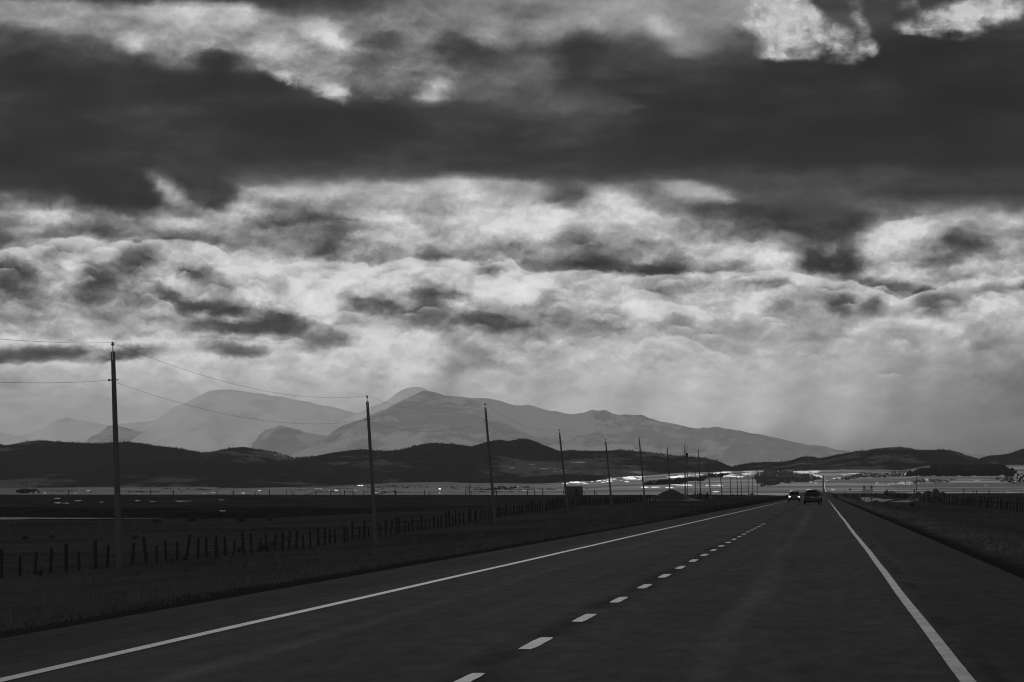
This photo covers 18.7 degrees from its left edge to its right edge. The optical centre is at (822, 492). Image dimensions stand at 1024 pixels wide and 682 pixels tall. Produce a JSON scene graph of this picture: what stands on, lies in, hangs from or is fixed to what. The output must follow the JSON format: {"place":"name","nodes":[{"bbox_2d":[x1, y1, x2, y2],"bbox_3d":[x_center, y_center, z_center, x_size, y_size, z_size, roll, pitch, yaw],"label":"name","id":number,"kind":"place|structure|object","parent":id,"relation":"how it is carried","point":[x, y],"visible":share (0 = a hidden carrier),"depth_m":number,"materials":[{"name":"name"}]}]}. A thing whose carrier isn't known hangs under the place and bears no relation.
{"place":"outdoors","nodes":[
{"label":"outdoors","id":0,"kind":"place"},
{"bbox_2d":[0,418,107,444],"bbox_3d":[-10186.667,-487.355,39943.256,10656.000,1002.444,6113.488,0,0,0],"label":"mountain","id":1,"kind":"structure","parent":0,"point":[57,428],"depth_m":39634.49,"materials":[{"name":"grey stone"}]},
{"bbox_2d":[0,517,114,518],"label":"pond","id":2,"kind":"structure","parent":0,"point":[49,518],"depth_m":443.93,"materials":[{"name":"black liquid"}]},
{"bbox_2d":[151,518,162,522],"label":"bush","id":3,"kind":"object","parent":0,"point":[155,520],"visible":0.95,"depth_m":363.70,"materials":[{"name":"black plant"}]},
{"bbox_2d":[0,461,380,487],"bbox_3d":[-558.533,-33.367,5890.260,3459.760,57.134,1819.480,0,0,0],"label":"hill","id":4,"kind":"structure","parent":0,"point":[172,474],"depth_m":5389.85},
{"bbox_2d":[32,459,355,484],"bbox_3d":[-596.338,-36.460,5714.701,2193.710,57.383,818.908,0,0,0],"label":"forest","id":5,"kind":"object","parent":4,"relation":"on","point":[211,469],"visible":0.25,"depth_m":5737.68,"materials":[{"name":"plant"}]},
{"bbox_2d":[50,390,355,452],"bbox_3d":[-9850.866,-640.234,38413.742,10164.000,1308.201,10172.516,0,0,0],"label":"mountain","id":6,"kind":"structure","parent":0,"point":[188,427],"depth_m":37180.26,"materials":[{"name":"grey stone"}]},
{"bbox_2d":[84,425,326,450],"bbox_3d":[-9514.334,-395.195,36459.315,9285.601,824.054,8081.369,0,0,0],"label":"mountain","id":7,"kind":"structure","parent":0,"point":[278,437],"depth_m":35942.72,"materials":[{"name":"grey stone"}]},
{"bbox_2d":[235,516,245,521],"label":"bush","id":8,"kind":"object","parent":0,"point":[242,519],"visible":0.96,"depth_m":345.80,"materials":[{"name":"black plant"}]},
{"bbox_2d":[256,544,270,550],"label":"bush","id":9,"kind":"object","parent":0,"point":[262,548],"visible":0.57,"depth_m":194.37,"materials":[{"name":"black plant"}]},
{"bbox_2d":[0,439,728,483],"bbox_3d":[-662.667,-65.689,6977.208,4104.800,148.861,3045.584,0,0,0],"label":"hill","id":10,"kind":"structure","parent":0,"point":[471,466],"depth_m":6319.56,"materials":[{"name":"black plant"}]},
{"bbox_2d":[0,438,730,472],"bbox_3d":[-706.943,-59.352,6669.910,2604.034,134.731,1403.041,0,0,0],"label":"forest","id":11,"kind":"object","parent":10,"relation":"on","point":[587,451],"visible":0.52,"depth_m":6775.71,"materials":[{"name":"black plant"}]},
{"bbox_2d":[323,387,427,430],"bbox_3d":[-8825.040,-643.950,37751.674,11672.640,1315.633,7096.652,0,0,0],"label":"mountain","id":12,"kind":"structure","parent":0,"point":[405,393],"depth_m":37583.24,"materials":[{"name":"grey stone"}]},
{"bbox_2d":[0,475,1023,681],"bbox_3d":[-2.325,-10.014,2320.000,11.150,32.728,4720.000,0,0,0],"label":"road","id":13,"kind":"structure","parent":0,"point":[830,588],"depth_m":33.67,"materials":[{"name":"grey asphalt"}]},
{"bbox_2d":[788,491,800,501],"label":"car","id":14,"kind":"object","parent":13,"relation":"on","point":[794,495],"visible":1,"depth_m":466.13,"materials":[{"name":"grey paint"}]},
{"bbox_2d":[803,489,820,504],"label":"car","id":15,"kind":"object","parent":13,"relation":"on","point":[811,495],"visible":1,"depth_m":362.10,"materials":[{"name":"paint"}]},
{"bbox_2d":[0,465,1023,637],"bbox_3d":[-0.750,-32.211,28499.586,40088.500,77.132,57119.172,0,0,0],"label":"ground","id":16,"kind":"structure","parent":0,"point":[250,502],"depth_m":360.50,"materials":[{"name":"grey plant"}]},
{"bbox_2d":[16,488,39,492],"bbox_3d":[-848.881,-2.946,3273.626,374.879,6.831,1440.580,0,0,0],"label":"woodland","id":17,"kind":"object","parent":16,"relation":"on","point":[28,490],"visible":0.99,"depth_m":2999.95,"materials":[{"name":"plant"}]},
{"bbox_2d":[36,570,45,575],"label":"bush","id":18,"kind":"object","parent":16,"relation":"on","point":[40,573],"visible":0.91,"depth_m":132.93,"materials":[{"name":"black plant"}]},
{"bbox_2d":[108,342,124,577],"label":"utility pole","id":19,"kind":"object","parent":16,"relation":"on","point":[119,572],"visible":0.94,"depth_m":129.90,"materials":[{"name":"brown wood"}]},
{"bbox_2d":[3,339,714,466],"bbox_3d":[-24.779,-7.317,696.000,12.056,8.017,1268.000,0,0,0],"label":"power line","id":20,"kind":"object","parent":19,"relation":"attached to","point":[274,392],"visible":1,"depth_m":160.98,"materials":[{"name":"metal"}]},
{"bbox_2d":[2,380,743,479],"bbox_3d":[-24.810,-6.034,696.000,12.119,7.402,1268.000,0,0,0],"label":"power line","id":21,"kind":"object","parent":19,"relation":"attached to","point":[250,418],"visible":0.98,"depth_m":153.39,"materials":[{"name":"metal"}]},
{"bbox_2d":[68,489,609,495],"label":"field fence","id":22,"kind":"object","parent":16,"relation":"on","point":[381,493],"visible":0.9,"depth_m":1039.93,"materials":[{"name":"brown wood"}]},
{"bbox_2d":[0,492,709,577],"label":"roadside fence","id":23,"kind":"object","parent":16,"relation":"on","point":[582,501],"visible":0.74,"depth_m":206.87,"materials":[{"name":"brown wood"}]},
{"bbox_2d":[365,395,378,547],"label":"utility pole","id":24,"kind":"object","parent":16,"relation":"on","point":[374,517],"visible":0.98,"depth_m":204.90,"materials":[{"name":"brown wood"}]},
{"bbox_2d":[349,491,420,492],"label":"woodland","id":25,"kind":"object","parent":16,"relation":"on","point":[388,491],"visible":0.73,"depth_m":2762.02,"materials":[{"name":"black plant"}]},
{"bbox_2d":[367,484,428,488],"bbox_3d":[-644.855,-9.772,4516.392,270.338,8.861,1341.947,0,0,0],"label":"woodland","id":26,"kind":"object","parent":16,"relation":"on","point":[397,486],"visible":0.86,"depth_m":4172.55,"materials":[{"name":"plant"}]},
{"bbox_2d":[484,403,496,526],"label":"utility pole","id":27,"kind":"object","parent":16,"relation":"on","point":[491,483],"visible":0.98,"depth_m":279.90,"materials":[{"name":"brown wood"}]},
{"bbox_2d":[473,486,532,489],"bbox_3d":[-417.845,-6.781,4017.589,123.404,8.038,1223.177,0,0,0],"label":"woodland","id":28,"kind":"object","parent":16,"relation":"on","point":[505,488],"visible":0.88,"depth_m":3896.87,"materials":[{"name":"plant"}]},
{"bbox_2d":[79,471,1010,492],"bbox_3d":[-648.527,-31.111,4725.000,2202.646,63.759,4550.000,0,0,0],"label":"snow","id":29,"kind":"structure","parent":16,"relation":"on","point":[802,472],"depth_m":4838.46,"materials":[{"name":"white snow"}]},
{"bbox_2d":[558,429,568,512],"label":"utility pole","id":30,"kind":"object","parent":16,"relation":"on","point":[566,496],"visible":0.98,"depth_m":354.90,"materials":[{"name":"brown wood"}]},
{"bbox_2d":[566,486,584,496],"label":"shed","id":31,"kind":"structure","parent":16,"relation":"on","point":[574,490],"depth_m":948.40,"materials":[{"name":"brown wood"}]},
{"bbox_2d":[605,438,612,505],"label":"utility pole","id":32,"kind":"object","parent":16,"relation":"on","point":[608,474],"visible":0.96,"depth_m":429.90,"materials":[{"name":"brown wood"}]},
{"bbox_2d":[638,438,645,503],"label":"utility pole","id":33,"kind":"object","parent":16,"relation":"on","point":[639,445],"visible":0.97,"depth_m":504.90,"materials":[{"name":"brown wood"}]},
{"bbox_2d":[666,446,670,500],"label":"utility pole","id":34,"kind":"object","parent":16,"relation":"on","point":[667,454],"visible":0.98,"depth_m":579.90,"materials":[{"name":"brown wood"}]},
{"bbox_2d":[648,489,700,500],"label":"earth mound","id":35,"kind":"object","parent":16,"relation":"on","point":[675,496],"visible":0.69,"depth_m":606.96,"materials":[{"name":"soil"}]},
{"bbox_2d":[684,443,687,494],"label":"utility pole","id":36,"kind":"object","parent":16,"relation":"on","point":[685,466],"visible":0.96,"depth_m":654.95,"materials":[{"name":"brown wood"}]},
{"bbox_2d":[644,472,730,484],"bbox_3d":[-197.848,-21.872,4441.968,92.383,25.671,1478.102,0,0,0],"label":"woodland","id":37,"kind":"object","parent":16,"relation":"on","point":[678,480],"visible":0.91,"depth_m":4238.06,"materials":[{"name":"plant"}]},
{"bbox_2d":[687,456,687,495],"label":"utility pole","id":38,"kind":"object","parent":16,"relation":"on","point":[687,475],"visible":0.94,"depth_m":651.95,"materials":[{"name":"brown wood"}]},
{"bbox_2d":[698,448,700,495],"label":"utility pole","id":39,"kind":"object","parent":16,"relation":"on","point":[699,472],"visible":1,"depth_m":729.91,"materials":[{"name":"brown wood"}]},
{"bbox_2d":[707,461,711,496],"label":"utility pole","id":40,"kind":"object","parent":16,"relation":"on","point":[709,480],"visible":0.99,"depth_m":804.91,"materials":[{"name":"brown wood"}]},
{"bbox_2d":[719,467,722,495],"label":"utility pole","id":41,"kind":"object","parent":16,"relation":"on","point":[721,474],"visible":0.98,"depth_m":879.89,"materials":[{"name":"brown wood"}]},
{"bbox_2d":[754,470,820,486],"bbox_3d":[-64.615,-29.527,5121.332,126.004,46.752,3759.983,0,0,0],"label":"woodland","id":42,"kind":"object","parent":16,"relation":"on","point":[765,478],"visible":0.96,"depth_m":4345.02,"materials":[{"name":"plant"}]},
{"bbox_2d":[862,485,872,501],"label":"road sign","id":43,"kind":"object","parent":16,"relation":"on","point":[864,490],"visible":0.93,"depth_m":559.98,"materials":[{"name":"black metal"}]},
{"bbox_2d":[861,497,879,501],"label":"gravel","id":44,"kind":"structure","parent":16,"relation":"on","point":[867,499],"depth_m":708.34,"materials":[{"name":"grey gravel"}]},
{"bbox_2d":[835,470,909,479],"bbox_3d":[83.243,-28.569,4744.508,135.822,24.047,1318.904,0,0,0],"label":"woodland","id":45,"kind":"object","parent":16,"relation":"on","point":[873,475],"visible":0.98,"depth_m":4645.31,"materials":[{"name":"plant"}]},
{"bbox_2d":[876,498,892,501],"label":"gravel","id":46,"kind":"structure","parent":16,"relation":"on","point":[881,500],"depth_m":702.64,"materials":[{"name":"grey gravel"}]},
{"bbox_2d":[881,492,888,498],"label":"earth mound","id":47,"kind":"object","parent":16,"relation":"on","point":[884,496],"visible":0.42,"depth_m":718.85,"materials":[{"name":"soil"}]},
{"bbox_2d":[902,492,921,500],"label":"earth mound","id":48,"kind":"object","parent":16,"relation":"on","point":[914,496],"visible":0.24,"depth_m":648.39,"materials":[{"name":"soil"}]},
{"bbox_2d":[912,490,931,500],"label":"earth mound","id":49,"kind":"object","parent":16,"relation":"on","point":[928,492],"visible":0.19,"depth_m":641.06,"materials":[{"name":"soil"}]},
{"bbox_2d":[910,478,954,483],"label":"woodland","id":50,"kind":"object","parent":16,"relation":"on","point":[923,481],"visible":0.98,"depth_m":3689.50,"materials":[{"name":"grey plant"}]},
{"bbox_2d":[926,489,945,500],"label":"earth mound","id":51,"kind":"object","parent":16,"relation":"on","point":[935,492],"visible":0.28,"depth_m":637.84,"materials":[{"name":"soil"}]},
{"bbox_2d":[941,491,954,500],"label":"earth mound","id":52,"kind":"object","parent":16,"relation":"on","point":[943,493],"visible":0.15,"depth_m":643.02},
{"bbox_2d":[884,490,1022,511],"bbox_3d":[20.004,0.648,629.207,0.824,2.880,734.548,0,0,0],"label":"pasture fence","id":53,"kind":"object","parent":16,"relation":"on","point":[940,500],"visible":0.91,"depth_m":431.17,"materials":[{"name":"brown wood"}]},
{"bbox_2d":[903,463,1016,475],"bbox_3d":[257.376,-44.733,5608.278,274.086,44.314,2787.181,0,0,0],"label":"woodland","id":54,"kind":"object","parent":16,"relation":"on","point":[942,469],"visible":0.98,"depth_m":4701.90,"materials":[{"name":"black plant"}]},
{"bbox_2d":[996,473,1023,483],"bbox_3d":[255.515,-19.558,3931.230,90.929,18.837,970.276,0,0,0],"label":"woodland","id":55,"kind":"object","parent":16,"relation":"on","point":[1012,479],"visible":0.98,"depth_m":3806.79,"materials":[{"name":"plant"}]},
{"bbox_2d":[0,0,1023,454],"label":"sky","id":56,"kind":"structure","parent":0,"point":[798,221],"materials":[{"name":"grey"}]},
{"bbox_2d":[269,391,992,465],"bbox_3d":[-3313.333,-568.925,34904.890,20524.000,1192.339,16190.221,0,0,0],"label":"mountain","id":57,"kind":"structure","parent":0,"point":[593,429],"depth_m":32707.30,"materials":[{"name":"grey stone"}]},
{"bbox_2d":[721,447,988,471],"bbox_3d":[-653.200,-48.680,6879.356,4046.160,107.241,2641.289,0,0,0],"label":"hill","id":58,"kind":"structure","parent":0,"point":[875,461],"depth_m":6488.30,"materials":[{"name":"plant"}]},
{"bbox_2d":[729,447,987,469],"bbox_3d":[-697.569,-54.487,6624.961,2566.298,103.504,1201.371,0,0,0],"label":"forest","id":59,"kind":"object","parent":58,"relation":"on","point":[855,460],"visible":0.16,"depth_m":6711.41,"materials":[{"name":"plant"}]},
{"bbox_2d":[979,449,1023,464],"bbox_3d":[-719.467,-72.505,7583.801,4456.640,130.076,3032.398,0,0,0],"label":"hill","id":60,"kind":"structure","parent":0,"point":[1017,458],"depth_m":7341.06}
]}

